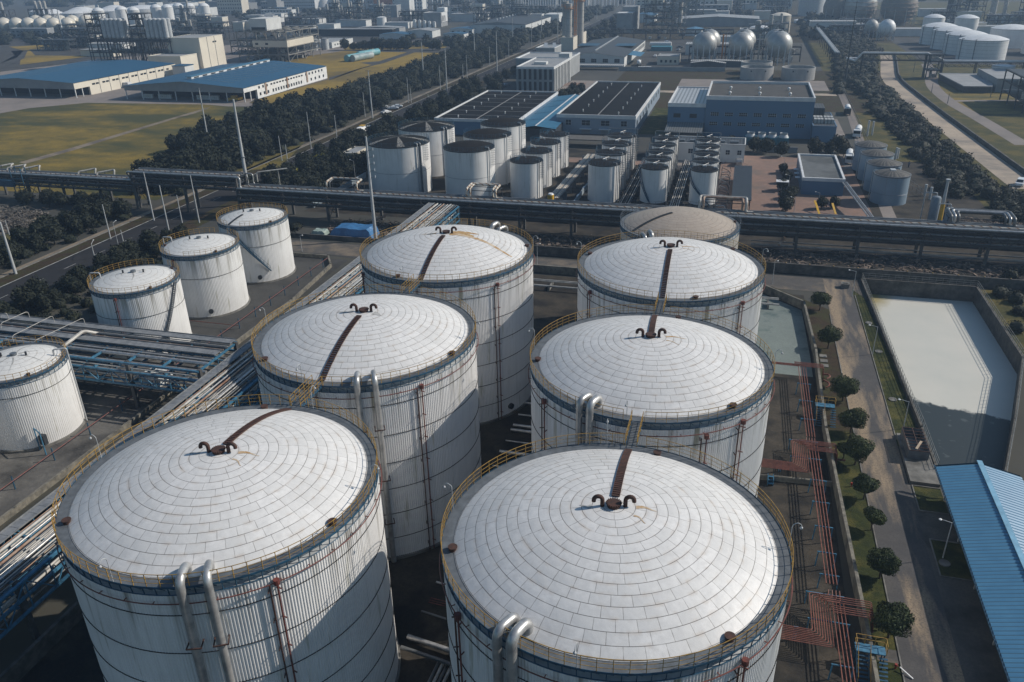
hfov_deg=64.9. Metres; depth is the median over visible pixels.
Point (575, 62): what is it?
office block
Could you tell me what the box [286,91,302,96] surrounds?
belt tree
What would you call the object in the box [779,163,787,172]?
belt tree
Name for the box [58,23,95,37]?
process plant
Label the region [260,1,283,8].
building
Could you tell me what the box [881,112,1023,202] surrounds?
scrub
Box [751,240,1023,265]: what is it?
ground pipe bank
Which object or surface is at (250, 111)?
belt tree
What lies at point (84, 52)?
building
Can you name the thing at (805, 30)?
wood
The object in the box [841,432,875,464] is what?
clipped tree
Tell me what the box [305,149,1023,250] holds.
plant floor
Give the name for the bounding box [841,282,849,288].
car
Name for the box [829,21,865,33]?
process plant
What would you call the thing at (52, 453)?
pipe bundle
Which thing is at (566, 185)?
pipe trestle
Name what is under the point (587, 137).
tank yard shelter
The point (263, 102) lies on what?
belt tree
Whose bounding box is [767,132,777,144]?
cooling tower
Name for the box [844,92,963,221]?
fence
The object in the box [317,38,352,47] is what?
building
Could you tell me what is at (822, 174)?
house
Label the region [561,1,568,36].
silo
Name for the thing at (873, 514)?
clipped tree
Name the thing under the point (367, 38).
yard
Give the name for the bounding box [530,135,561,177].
storage tank
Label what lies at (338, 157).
belt tree
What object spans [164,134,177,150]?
belt tree
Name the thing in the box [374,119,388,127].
belt tree
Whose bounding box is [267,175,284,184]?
belt tree
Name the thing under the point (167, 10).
storage tank
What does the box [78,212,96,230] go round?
belt tree
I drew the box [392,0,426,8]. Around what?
building
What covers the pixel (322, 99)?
belt tree
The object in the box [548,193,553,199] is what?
drum
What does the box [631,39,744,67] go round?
yard
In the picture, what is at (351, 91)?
belt tree
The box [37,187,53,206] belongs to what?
belt tree
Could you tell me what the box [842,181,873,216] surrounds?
pipe chute
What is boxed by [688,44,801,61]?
process plant
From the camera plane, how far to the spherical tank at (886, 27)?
551.36 m
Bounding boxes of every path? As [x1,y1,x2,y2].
[20,107,209,162]
[329,50,419,79]
[877,649,899,663]
[921,64,1023,144]
[955,100,1018,101]
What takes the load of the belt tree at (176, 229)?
on the ground at (16, 642)
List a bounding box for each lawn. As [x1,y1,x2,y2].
[771,286,903,681]
[852,290,915,445]
[913,486,947,512]
[931,540,972,579]
[981,289,1023,353]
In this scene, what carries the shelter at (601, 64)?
on the ground at (16, 642)
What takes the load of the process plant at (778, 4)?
on the grass at (794, 27)
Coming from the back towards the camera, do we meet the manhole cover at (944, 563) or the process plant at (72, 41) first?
the process plant at (72, 41)
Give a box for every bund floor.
[0,345,205,515]
[19,274,855,681]
[53,256,347,357]
[760,373,828,480]
[887,37,1023,64]
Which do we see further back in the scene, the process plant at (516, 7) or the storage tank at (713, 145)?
the process plant at (516, 7)
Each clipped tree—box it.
[811,291,831,310]
[815,324,843,348]
[829,373,860,400]
[836,442,846,458]
[837,407,869,433]
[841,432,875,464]
[852,473,880,499]
[863,505,886,530]
[866,547,901,578]
[870,600,915,637]
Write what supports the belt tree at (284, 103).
on the grass field at (119, 194)
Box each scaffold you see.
[843,1,877,17]
[880,2,918,22]
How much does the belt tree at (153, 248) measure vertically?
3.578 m
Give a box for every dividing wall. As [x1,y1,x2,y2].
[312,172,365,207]
[573,181,587,200]
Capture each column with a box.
[947,0,959,13]
[987,0,998,22]
[1002,0,1008,12]
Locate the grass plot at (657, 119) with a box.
[638,108,667,134]
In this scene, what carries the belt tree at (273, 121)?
on the grass field at (119, 194)
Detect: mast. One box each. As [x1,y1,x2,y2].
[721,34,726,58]
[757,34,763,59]
[844,4,856,79]
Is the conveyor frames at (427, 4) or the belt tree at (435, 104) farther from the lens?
the conveyor frames at (427, 4)
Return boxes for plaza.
[569,157,644,164]
[715,155,871,216]
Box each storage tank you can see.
[0,335,87,453]
[35,10,62,16]
[51,385,400,681]
[61,9,93,22]
[70,7,92,10]
[87,258,193,361]
[92,7,105,23]
[102,7,127,18]
[115,6,127,24]
[127,5,150,17]
[127,7,141,24]
[150,4,162,17]
[158,227,249,319]
[161,4,174,19]
[172,3,183,19]
[183,3,195,18]
[198,3,209,12]
[216,202,295,284]
[251,284,481,562]
[320,0,328,6]
[321,37,328,49]
[359,218,537,424]
[367,131,431,192]
[377,16,386,25]
[398,117,454,177]
[413,19,416,27]
[439,419,802,681]
[443,137,495,195]
[463,125,512,185]
[480,115,526,156]
[510,152,543,198]
[520,143,552,187]
[528,304,782,496]
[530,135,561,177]
[540,127,569,167]
[576,229,768,343]
[588,153,624,202]
[595,144,629,189]
[602,135,634,178]
[608,128,639,169]
[620,201,740,248]
[639,158,669,205]
[643,150,672,195]
[646,143,674,187]
[649,137,676,178]
[653,130,679,171]
[688,160,718,207]
[690,152,719,167]
[692,145,719,161]
[693,138,720,151]
[694,132,720,143]
[773,12,791,32]
[797,0,824,15]
[850,140,887,170]
[856,149,894,180]
[862,158,902,191]
[868,168,911,205]
[919,22,956,44]
[922,14,945,25]
[930,26,971,49]
[943,30,986,54]
[954,14,979,30]
[955,34,1009,59]
[990,24,1023,48]
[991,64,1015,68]
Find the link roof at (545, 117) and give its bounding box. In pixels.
[525,94,578,138]
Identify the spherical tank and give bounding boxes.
[0,17,9,31]
[9,17,20,31]
[21,17,33,27]
[30,14,39,18]
[33,17,46,27]
[42,14,51,19]
[46,16,63,32]
[61,16,77,31]
[67,14,78,26]
[78,15,92,26]
[691,30,716,59]
[696,28,720,58]
[727,30,753,59]
[731,28,755,59]
[762,28,785,59]
[764,30,792,64]
[823,0,846,19]
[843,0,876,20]
[864,19,878,38]
[876,18,895,40]
[879,0,917,24]
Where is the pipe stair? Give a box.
[814,200,836,213]
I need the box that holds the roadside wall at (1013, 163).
[895,55,1023,173]
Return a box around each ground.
[0,0,1023,681]
[808,2,1023,224]
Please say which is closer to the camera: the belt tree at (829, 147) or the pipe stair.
the pipe stair
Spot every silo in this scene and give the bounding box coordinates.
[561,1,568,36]
[565,3,572,36]
[572,0,577,34]
[577,0,584,46]
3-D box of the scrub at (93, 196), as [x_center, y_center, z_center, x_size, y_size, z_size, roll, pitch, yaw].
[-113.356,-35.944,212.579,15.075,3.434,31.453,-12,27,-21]
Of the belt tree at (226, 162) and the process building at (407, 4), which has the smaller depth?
the belt tree at (226, 162)
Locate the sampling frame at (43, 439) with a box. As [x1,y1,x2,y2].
[33,428,48,454]
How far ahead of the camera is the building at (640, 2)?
908.87 m
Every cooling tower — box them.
[745,131,755,143]
[756,131,766,139]
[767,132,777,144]
[777,132,788,144]
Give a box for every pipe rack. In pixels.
[0,168,150,207]
[0,202,459,639]
[0,313,243,407]
[123,167,253,212]
[236,168,1023,265]
[795,366,855,681]
[816,26,840,62]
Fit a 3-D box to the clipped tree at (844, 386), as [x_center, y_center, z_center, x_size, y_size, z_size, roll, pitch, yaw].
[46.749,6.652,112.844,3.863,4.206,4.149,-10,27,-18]
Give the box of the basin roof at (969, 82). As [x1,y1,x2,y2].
[938,73,992,92]
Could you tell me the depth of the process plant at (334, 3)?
785.55 m
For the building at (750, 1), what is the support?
on the grass at (794, 27)
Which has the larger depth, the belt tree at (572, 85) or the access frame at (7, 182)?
the belt tree at (572, 85)
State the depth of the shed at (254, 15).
840.69 m
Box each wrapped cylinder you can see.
[344,52,364,61]
[350,51,373,61]
[356,48,380,55]
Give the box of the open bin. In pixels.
[900,427,930,459]
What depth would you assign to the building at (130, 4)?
1181.11 m
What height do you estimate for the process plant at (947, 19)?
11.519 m
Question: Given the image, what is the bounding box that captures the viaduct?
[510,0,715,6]
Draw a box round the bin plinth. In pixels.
[896,433,939,487]
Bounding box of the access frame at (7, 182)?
[0,166,33,200]
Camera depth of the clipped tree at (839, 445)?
99.64 m
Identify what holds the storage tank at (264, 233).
on the bund floor at (259, 294)
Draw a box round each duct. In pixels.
[866,120,869,135]
[928,187,932,199]
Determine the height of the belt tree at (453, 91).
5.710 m
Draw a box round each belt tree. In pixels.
[0,241,16,263]
[0,300,10,310]
[0,306,19,322]
[2,238,21,257]
[9,224,30,244]
[10,285,37,309]
[13,188,35,204]
[23,232,44,252]
[24,274,48,293]
[28,219,45,233]
[30,291,51,309]
[31,213,61,226]
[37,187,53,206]
[40,221,65,244]
[46,287,62,299]
[50,191,69,207]
[56,210,79,229]
[58,274,72,285]
[61,276,84,294]
[65,216,83,235]
[66,264,88,280]
[71,190,89,204]
[71,200,94,214]
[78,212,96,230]
[91,203,113,218]
[92,252,109,266]
[93,197,112,208]
[93,265,107,277]
[106,244,128,259]
[109,250,132,268]
[112,197,131,215]
[119,238,140,251]
[124,250,139,265]
[130,158,155,182]
[138,229,158,245]
[143,161,164,187]
[147,242,161,257]
[150,161,165,167]
[152,152,172,165]
[155,234,173,244]
[160,228,175,237]
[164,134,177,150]
[165,159,174,168]
[165,163,187,184]
[169,149,193,160]
[172,153,203,169]
[172,223,189,237]
[175,130,192,150]
[178,127,195,140]
[179,146,197,156]
[181,140,204,151]
[190,130,215,146]
[193,124,207,133]
[195,113,217,128]
[196,148,220,170]
[202,122,226,132]
[209,149,231,170]
[216,135,238,146]
[217,140,247,164]
[224,111,238,119]
[226,115,247,123]
[226,121,242,129]
[227,127,236,133]
[233,142,251,160]
[234,127,253,148]
[237,111,253,122]
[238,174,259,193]
[240,107,256,118]
[240,122,260,129]
[247,133,269,156]
[248,98,268,115]
[250,126,274,138]
[252,108,271,120]
[252,115,268,127]
[257,130,273,149]
[260,163,281,182]
[260,169,279,183]
[261,114,285,129]
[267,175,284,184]
[268,103,292,118]
[269,125,291,146]
[274,97,284,105]
[277,165,295,176]
[279,99,297,108]
[279,173,290,184]
[280,159,296,169]
[282,94,302,106]
[282,121,301,143]
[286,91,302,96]
[288,119,303,138]
[289,116,309,135]
[289,172,307,185]
[291,168,313,180]
[293,150,313,162]
[295,157,303,166]
[298,157,318,171]
[299,105,323,130]
[301,90,317,99]
[302,94,319,105]
[303,87,317,94]
[305,175,324,186]
[312,157,329,166]
[313,142,329,154]
[314,91,335,99]
[316,93,330,104]
[317,104,335,125]
[317,153,331,162]
[318,171,334,186]
[323,169,338,187]
[326,162,338,167]
[328,144,342,155]
[329,95,350,120]
[329,138,345,149]
[329,166,343,182]
[330,151,346,164]
[337,84,358,98]
[337,130,354,142]
[339,38,348,49]
[339,158,357,176]
[340,142,354,149]
[346,128,357,136]
[347,152,365,168]
[348,42,355,49]
[349,100,363,118]
[351,95,366,114]
[353,132,370,145]
[354,41,361,49]
[355,128,366,133]
[358,90,369,106]
[360,40,366,49]
[360,150,367,167]
[365,41,372,48]
[365,122,380,134]
[366,90,387,108]
[369,37,377,48]
[371,127,384,135]
[373,125,386,132]
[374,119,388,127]
[376,37,386,49]
[380,112,397,125]
[386,124,397,131]
[387,38,393,49]
[391,38,399,49]
[396,117,406,128]
[397,40,401,49]
[400,39,408,49]
[403,108,409,118]
[404,39,412,49]
[406,107,424,120]
[412,103,422,108]
[412,113,421,120]
[415,114,431,120]
[422,97,439,106]
[422,102,436,114]
[428,42,434,49]
[428,113,437,118]
[429,101,438,111]
[433,40,441,49]
[435,93,446,101]
[435,108,446,114]
[437,89,447,95]
[438,97,453,107]
[444,105,454,110]
[449,87,459,97]
[450,83,460,88]
[454,88,467,101]
[458,76,471,88]
[465,83,477,91]
[465,91,476,96]
[468,74,481,85]
[478,88,486,94]
[483,74,491,83]
[489,79,501,89]
[492,72,503,79]
[502,68,511,79]
[510,66,515,76]
[565,87,573,94]
[569,82,577,87]
[572,86,579,94]
[577,83,585,92]
[747,136,760,151]
[758,137,775,153]
[773,141,789,155]
[776,178,788,189]
[777,195,794,210]
[778,188,794,198]
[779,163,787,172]
[782,170,792,179]
[784,186,798,194]
[807,136,825,153]
[817,196,828,208]
[823,141,836,154]
[829,195,840,207]
[830,134,848,152]
[836,143,852,155]
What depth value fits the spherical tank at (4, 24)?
765.53 m
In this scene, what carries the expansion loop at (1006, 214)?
on the pipe rack at (920, 230)
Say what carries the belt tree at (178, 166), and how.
on the ground at (16, 642)
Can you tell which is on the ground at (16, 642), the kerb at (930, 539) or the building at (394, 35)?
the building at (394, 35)
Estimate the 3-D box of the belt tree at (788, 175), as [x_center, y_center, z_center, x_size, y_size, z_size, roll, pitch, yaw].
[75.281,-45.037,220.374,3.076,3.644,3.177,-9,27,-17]
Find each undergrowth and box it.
[0,210,302,343]
[128,87,502,203]
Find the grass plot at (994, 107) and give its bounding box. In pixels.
[915,72,1023,113]
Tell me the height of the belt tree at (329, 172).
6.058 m
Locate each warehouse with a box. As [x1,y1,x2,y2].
[0,59,174,97]
[70,59,116,63]
[124,59,326,101]
[471,12,561,33]
[676,14,759,26]
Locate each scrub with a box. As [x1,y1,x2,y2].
[53,191,110,218]
[822,27,923,120]
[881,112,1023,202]
[988,189,1023,222]
[990,266,1023,333]
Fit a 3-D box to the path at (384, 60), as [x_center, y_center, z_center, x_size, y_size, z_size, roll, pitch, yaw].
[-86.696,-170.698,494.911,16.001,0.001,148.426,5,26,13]
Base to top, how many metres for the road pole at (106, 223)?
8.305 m
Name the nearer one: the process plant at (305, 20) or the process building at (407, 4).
the process plant at (305, 20)
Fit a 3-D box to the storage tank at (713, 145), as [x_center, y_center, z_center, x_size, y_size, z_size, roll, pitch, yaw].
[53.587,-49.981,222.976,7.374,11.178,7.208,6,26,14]
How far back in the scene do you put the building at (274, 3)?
1020.21 m
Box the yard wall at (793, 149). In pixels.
[756,146,797,152]
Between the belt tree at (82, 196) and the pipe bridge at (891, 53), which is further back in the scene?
the pipe bridge at (891, 53)
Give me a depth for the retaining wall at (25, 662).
74.32 m
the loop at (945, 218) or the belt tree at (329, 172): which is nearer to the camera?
the loop at (945, 218)
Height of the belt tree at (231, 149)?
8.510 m
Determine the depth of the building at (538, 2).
1045.80 m
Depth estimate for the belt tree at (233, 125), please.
278.88 m
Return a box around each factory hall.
[435,90,557,134]
[557,81,660,134]
[571,36,644,66]
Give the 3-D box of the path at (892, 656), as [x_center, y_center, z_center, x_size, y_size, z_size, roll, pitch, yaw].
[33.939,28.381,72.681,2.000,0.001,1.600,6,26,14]
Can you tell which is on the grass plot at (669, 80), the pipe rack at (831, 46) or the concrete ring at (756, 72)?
the concrete ring at (756, 72)
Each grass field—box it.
[0,103,304,189]
[0,109,332,199]
[11,45,87,64]
[251,51,439,102]
[344,44,446,49]
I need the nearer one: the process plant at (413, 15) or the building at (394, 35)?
the building at (394, 35)
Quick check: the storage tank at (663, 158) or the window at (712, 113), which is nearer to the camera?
the storage tank at (663, 158)
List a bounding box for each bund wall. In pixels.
[0,252,331,525]
[533,264,879,681]
[760,474,831,486]
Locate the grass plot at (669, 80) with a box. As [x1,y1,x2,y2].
[616,70,902,112]
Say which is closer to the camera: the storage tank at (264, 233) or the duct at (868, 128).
the storage tank at (264, 233)
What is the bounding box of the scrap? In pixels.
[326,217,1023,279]
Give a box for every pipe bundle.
[0,258,326,489]
[400,581,450,681]
[492,402,530,466]
[533,278,778,308]
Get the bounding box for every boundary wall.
[342,204,1023,249]
[619,67,724,71]
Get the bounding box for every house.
[345,146,365,161]
[560,31,585,50]
[674,135,745,162]
[794,153,845,195]
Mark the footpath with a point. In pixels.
(77, 242)
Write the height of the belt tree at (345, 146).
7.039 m
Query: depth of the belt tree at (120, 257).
165.09 m
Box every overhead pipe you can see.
[12,316,54,341]
[34,318,84,341]
[62,330,97,346]
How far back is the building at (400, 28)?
700.86 m
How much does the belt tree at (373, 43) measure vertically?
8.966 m
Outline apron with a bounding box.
[909,484,1009,681]
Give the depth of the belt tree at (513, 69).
424.40 m
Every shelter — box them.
[569,135,607,140]
[580,64,623,65]
[731,165,751,208]
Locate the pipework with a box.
[716,166,730,208]
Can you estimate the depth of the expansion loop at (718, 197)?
173.80 m
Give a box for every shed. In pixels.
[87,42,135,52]
[192,13,211,24]
[210,16,228,26]
[232,21,245,30]
[240,20,249,29]
[245,14,274,19]
[259,15,277,16]
[302,18,325,22]
[335,19,371,26]
[447,11,459,16]
[450,13,479,21]
[471,4,484,9]
[685,42,729,54]
[689,9,716,15]
[695,35,732,41]
[704,10,729,14]
[717,0,732,9]
[732,3,756,9]
[740,28,762,35]
[754,10,770,19]
[809,20,856,27]
[880,27,921,35]
[917,8,945,16]
[934,460,1023,681]
[952,11,981,23]
[977,25,998,33]
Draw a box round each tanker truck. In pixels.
[844,104,850,114]
[845,148,853,163]
[852,125,861,137]
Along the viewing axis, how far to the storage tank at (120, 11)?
854.37 m
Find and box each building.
[10,28,54,37]
[74,5,94,8]
[80,48,120,56]
[98,2,118,7]
[124,2,144,7]
[148,2,162,5]
[148,53,199,69]
[167,2,198,4]
[167,34,226,68]
[172,64,193,74]
[195,7,217,15]
[206,1,218,13]
[217,0,248,13]
[248,2,257,8]
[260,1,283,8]
[261,9,295,15]
[265,13,287,16]
[266,0,281,8]
[268,7,291,8]
[284,0,319,9]
[286,25,315,32]
[317,23,340,28]
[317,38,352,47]
[339,0,367,8]
[340,2,356,9]
[358,25,405,31]
[368,4,384,11]
[373,0,392,4]
[379,31,414,38]
[384,4,400,16]
[385,21,412,27]
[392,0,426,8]
[394,0,414,14]
[408,27,440,37]
[423,7,447,26]
[443,31,467,37]
[449,26,475,34]
[474,0,502,3]
[529,0,558,4]
[564,0,590,4]
[616,5,639,32]
[636,0,662,9]
[639,12,657,22]
[657,53,680,64]
[667,86,708,133]
[685,26,702,35]
[691,0,713,4]
[691,59,742,66]
[691,60,725,66]
[698,4,728,9]
[704,81,815,138]
[738,0,756,2]
[767,0,792,8]
[810,103,836,142]
[977,68,1022,91]
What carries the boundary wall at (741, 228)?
on the plant floor at (911, 208)
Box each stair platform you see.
[814,396,835,427]
[852,633,888,681]
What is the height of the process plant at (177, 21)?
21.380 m
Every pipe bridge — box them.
[846,52,943,77]
[941,60,1023,72]
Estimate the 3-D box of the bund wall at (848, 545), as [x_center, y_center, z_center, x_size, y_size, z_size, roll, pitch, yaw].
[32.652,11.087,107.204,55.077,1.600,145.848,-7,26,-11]
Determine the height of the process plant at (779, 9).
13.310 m
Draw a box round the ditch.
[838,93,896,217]
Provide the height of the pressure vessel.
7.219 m
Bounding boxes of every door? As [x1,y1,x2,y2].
[581,129,589,133]
[601,130,607,134]
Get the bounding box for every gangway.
[289,375,321,406]
[401,274,420,293]
[625,410,643,446]
[654,292,666,313]
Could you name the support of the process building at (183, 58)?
on the ground at (16, 642)
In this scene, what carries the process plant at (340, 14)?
on the yard at (64, 52)
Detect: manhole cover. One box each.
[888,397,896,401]
[939,559,950,566]
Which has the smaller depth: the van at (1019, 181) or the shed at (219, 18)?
the van at (1019, 181)
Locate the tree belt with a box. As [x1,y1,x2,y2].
[319,40,520,106]
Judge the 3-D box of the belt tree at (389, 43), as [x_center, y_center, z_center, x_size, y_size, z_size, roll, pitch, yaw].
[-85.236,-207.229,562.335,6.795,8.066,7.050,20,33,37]
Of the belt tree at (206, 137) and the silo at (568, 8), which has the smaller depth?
the belt tree at (206, 137)
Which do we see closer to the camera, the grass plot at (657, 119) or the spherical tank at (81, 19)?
the grass plot at (657, 119)
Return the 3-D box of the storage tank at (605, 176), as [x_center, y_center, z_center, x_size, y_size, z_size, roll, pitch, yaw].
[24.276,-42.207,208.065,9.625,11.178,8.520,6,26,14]
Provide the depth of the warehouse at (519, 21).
680.19 m
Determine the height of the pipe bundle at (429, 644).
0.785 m
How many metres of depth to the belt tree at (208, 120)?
281.55 m
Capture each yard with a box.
[0,0,489,70]
[0,41,484,112]
[333,36,450,52]
[558,80,595,94]
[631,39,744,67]
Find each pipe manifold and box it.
[761,437,845,472]
[771,361,830,387]
[781,589,874,647]
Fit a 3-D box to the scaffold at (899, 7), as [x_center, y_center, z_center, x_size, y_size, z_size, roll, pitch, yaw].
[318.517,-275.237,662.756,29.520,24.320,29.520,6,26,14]
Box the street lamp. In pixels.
[939,518,951,557]
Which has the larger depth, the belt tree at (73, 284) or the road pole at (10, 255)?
the road pole at (10, 255)
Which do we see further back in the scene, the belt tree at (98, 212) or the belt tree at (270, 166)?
the belt tree at (270, 166)
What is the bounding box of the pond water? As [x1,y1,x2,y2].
[870,294,1016,469]
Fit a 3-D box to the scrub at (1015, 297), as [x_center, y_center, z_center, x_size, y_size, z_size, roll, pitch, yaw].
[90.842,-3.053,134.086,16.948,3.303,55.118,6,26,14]
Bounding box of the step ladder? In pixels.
[767,474,773,484]
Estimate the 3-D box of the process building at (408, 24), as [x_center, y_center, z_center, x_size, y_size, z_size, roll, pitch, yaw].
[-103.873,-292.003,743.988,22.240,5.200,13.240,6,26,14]
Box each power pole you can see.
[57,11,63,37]
[198,88,206,131]
[232,99,248,182]
[365,136,377,238]
[368,71,372,117]
[444,48,448,93]
[494,31,497,70]
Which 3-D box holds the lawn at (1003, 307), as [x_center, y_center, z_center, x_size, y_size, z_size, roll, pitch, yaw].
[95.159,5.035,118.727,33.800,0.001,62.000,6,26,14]
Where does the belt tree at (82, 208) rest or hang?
on the ground at (16, 642)
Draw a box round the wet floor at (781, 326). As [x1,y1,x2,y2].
[756,294,812,376]
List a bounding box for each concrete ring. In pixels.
[740,60,772,69]
[740,65,773,80]
[781,65,815,80]
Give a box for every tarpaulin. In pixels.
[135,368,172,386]
[311,228,329,234]
[330,223,379,237]
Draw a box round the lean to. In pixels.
[664,122,703,135]
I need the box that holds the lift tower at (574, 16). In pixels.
[574,0,576,35]
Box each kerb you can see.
[0,24,585,277]
[829,295,904,681]
[911,485,948,514]
[929,538,972,581]
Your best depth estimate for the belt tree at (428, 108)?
309.69 m
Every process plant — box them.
[0,2,15,18]
[27,1,57,16]
[35,36,78,50]
[47,37,78,47]
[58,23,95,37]
[62,27,98,37]
[64,34,92,47]
[83,11,118,60]
[87,18,151,60]
[125,10,158,60]
[128,27,142,44]
[129,18,189,60]
[135,27,163,48]
[170,12,197,34]
[170,18,195,35]
[172,27,196,35]
[174,0,196,23]
[176,20,200,33]
[191,12,213,25]
[196,20,234,39]
[230,35,322,53]
[235,17,320,61]
[239,14,263,20]
[284,7,307,22]
[284,15,322,32]
[312,4,336,22]
[326,0,342,22]
[336,0,346,18]
[344,0,356,18]
[345,12,373,21]
[352,0,366,18]
[371,2,390,21]
[374,0,387,24]
[398,9,427,20]
[428,0,448,15]
[451,7,475,11]
[458,0,474,12]
[463,12,489,20]
[473,5,487,23]
[487,0,505,19]
[489,1,508,9]
[491,4,504,17]
[492,6,506,18]
[501,0,519,11]
[506,3,524,15]
[512,5,525,14]
[515,6,529,15]
[525,4,549,11]
[585,26,733,38]
[643,0,678,30]
[664,2,694,15]
[673,0,689,31]
[681,0,704,15]
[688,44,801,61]
[715,0,744,9]
[749,14,781,38]
[753,39,763,49]
[759,0,789,9]
[762,3,787,13]
[763,13,788,38]
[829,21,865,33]
[839,16,878,22]
[924,50,943,78]
[931,8,963,20]
[938,12,956,22]
[945,0,969,23]
[957,0,978,10]
[967,0,988,17]
[983,10,1023,24]
[999,69,1023,113]
[1009,11,1023,22]
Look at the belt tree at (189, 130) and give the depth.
271.90 m
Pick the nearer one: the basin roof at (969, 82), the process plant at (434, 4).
the basin roof at (969, 82)
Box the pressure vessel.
[920,192,941,219]
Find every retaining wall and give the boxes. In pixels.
[0,601,82,681]
[290,233,377,242]
[532,245,1023,289]
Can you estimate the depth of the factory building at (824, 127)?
267.28 m
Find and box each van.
[736,158,742,164]
[1015,177,1023,186]
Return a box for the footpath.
[0,23,587,276]
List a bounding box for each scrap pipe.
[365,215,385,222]
[778,236,784,245]
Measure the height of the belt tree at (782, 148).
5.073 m
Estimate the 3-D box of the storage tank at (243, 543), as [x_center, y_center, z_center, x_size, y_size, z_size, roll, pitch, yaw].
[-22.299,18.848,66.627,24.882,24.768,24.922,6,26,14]
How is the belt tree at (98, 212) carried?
on the ground at (16, 642)
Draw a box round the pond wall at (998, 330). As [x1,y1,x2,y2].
[860,278,1023,480]
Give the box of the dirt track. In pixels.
[585,89,836,95]
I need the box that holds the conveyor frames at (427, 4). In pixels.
[416,0,448,9]
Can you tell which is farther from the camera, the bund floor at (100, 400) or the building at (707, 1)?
the building at (707, 1)
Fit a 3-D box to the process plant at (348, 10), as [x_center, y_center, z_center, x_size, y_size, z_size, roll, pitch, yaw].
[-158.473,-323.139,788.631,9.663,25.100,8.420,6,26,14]
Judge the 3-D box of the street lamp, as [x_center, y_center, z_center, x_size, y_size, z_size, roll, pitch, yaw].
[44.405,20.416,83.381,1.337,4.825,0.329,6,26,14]
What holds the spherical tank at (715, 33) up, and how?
on the yard at (647, 58)
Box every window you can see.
[581,120,589,124]
[601,121,609,125]
[621,121,626,125]
[673,113,680,117]
[710,112,718,115]
[753,113,761,116]
[766,123,774,126]
[782,114,790,117]
[795,124,803,127]
[797,114,805,117]
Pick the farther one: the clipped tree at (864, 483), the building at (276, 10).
the building at (276, 10)
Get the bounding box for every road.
[0,4,635,302]
[0,50,27,68]
[0,240,851,589]
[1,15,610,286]
[291,240,861,294]
[677,160,690,169]
[823,279,964,681]
[834,119,851,168]
[880,55,1023,188]
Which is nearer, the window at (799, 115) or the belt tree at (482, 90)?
the window at (799, 115)
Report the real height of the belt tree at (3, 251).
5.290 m
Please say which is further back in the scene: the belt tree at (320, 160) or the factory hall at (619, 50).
the factory hall at (619, 50)
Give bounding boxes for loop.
[0,163,13,168]
[6,164,25,169]
[21,165,40,170]
[77,168,95,173]
[96,169,114,174]
[325,177,364,190]
[460,182,501,197]
[698,195,752,211]
[935,203,953,220]
[941,208,1022,226]
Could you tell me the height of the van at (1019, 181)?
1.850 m
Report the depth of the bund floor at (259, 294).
151.52 m
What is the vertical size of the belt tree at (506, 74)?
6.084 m
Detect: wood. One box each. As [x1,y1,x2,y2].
[0,0,925,6]
[0,6,879,44]
[399,4,664,48]
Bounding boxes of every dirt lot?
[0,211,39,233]
[678,79,828,90]
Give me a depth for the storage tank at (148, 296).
127.59 m
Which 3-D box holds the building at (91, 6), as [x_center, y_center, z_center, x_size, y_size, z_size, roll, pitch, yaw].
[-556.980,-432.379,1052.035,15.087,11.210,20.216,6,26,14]
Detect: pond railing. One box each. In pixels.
[862,273,1023,470]
[898,363,939,464]
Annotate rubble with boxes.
[942,216,1023,224]
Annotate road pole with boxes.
[0,222,16,273]
[102,204,110,238]
[143,172,154,220]
[159,185,168,229]
[190,175,199,222]
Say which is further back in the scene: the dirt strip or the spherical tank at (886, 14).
the spherical tank at (886, 14)
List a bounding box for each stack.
[142,94,153,97]
[158,94,171,98]
[196,95,219,99]
[937,179,950,219]
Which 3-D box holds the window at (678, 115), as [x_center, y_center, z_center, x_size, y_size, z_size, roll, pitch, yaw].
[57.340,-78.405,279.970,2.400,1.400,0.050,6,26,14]
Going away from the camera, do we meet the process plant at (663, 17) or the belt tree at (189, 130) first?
the belt tree at (189, 130)
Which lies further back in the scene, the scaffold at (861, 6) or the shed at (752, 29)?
the scaffold at (861, 6)
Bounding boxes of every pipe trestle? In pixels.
[547,154,594,199]
[619,159,644,203]
[669,159,691,205]
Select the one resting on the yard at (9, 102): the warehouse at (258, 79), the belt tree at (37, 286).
the warehouse at (258, 79)
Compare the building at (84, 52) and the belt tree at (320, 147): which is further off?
the building at (84, 52)
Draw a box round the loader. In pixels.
[228,95,242,100]
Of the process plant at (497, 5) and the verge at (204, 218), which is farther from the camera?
the process plant at (497, 5)
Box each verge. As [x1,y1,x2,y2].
[0,35,561,286]
[22,65,515,311]
[773,287,852,432]
[894,55,1023,174]
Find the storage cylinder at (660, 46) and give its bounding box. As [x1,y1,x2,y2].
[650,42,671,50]
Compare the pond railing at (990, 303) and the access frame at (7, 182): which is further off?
the access frame at (7, 182)
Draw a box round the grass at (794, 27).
[604,0,919,42]
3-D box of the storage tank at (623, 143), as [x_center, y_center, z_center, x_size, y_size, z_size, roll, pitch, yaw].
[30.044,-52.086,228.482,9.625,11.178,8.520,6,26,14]
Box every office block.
[516,52,579,76]
[516,57,570,90]
[536,43,560,51]
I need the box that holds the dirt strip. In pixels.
[471,218,1023,290]
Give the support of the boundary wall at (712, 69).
on the grass plot at (669, 80)
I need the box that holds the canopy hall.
[294,28,395,35]

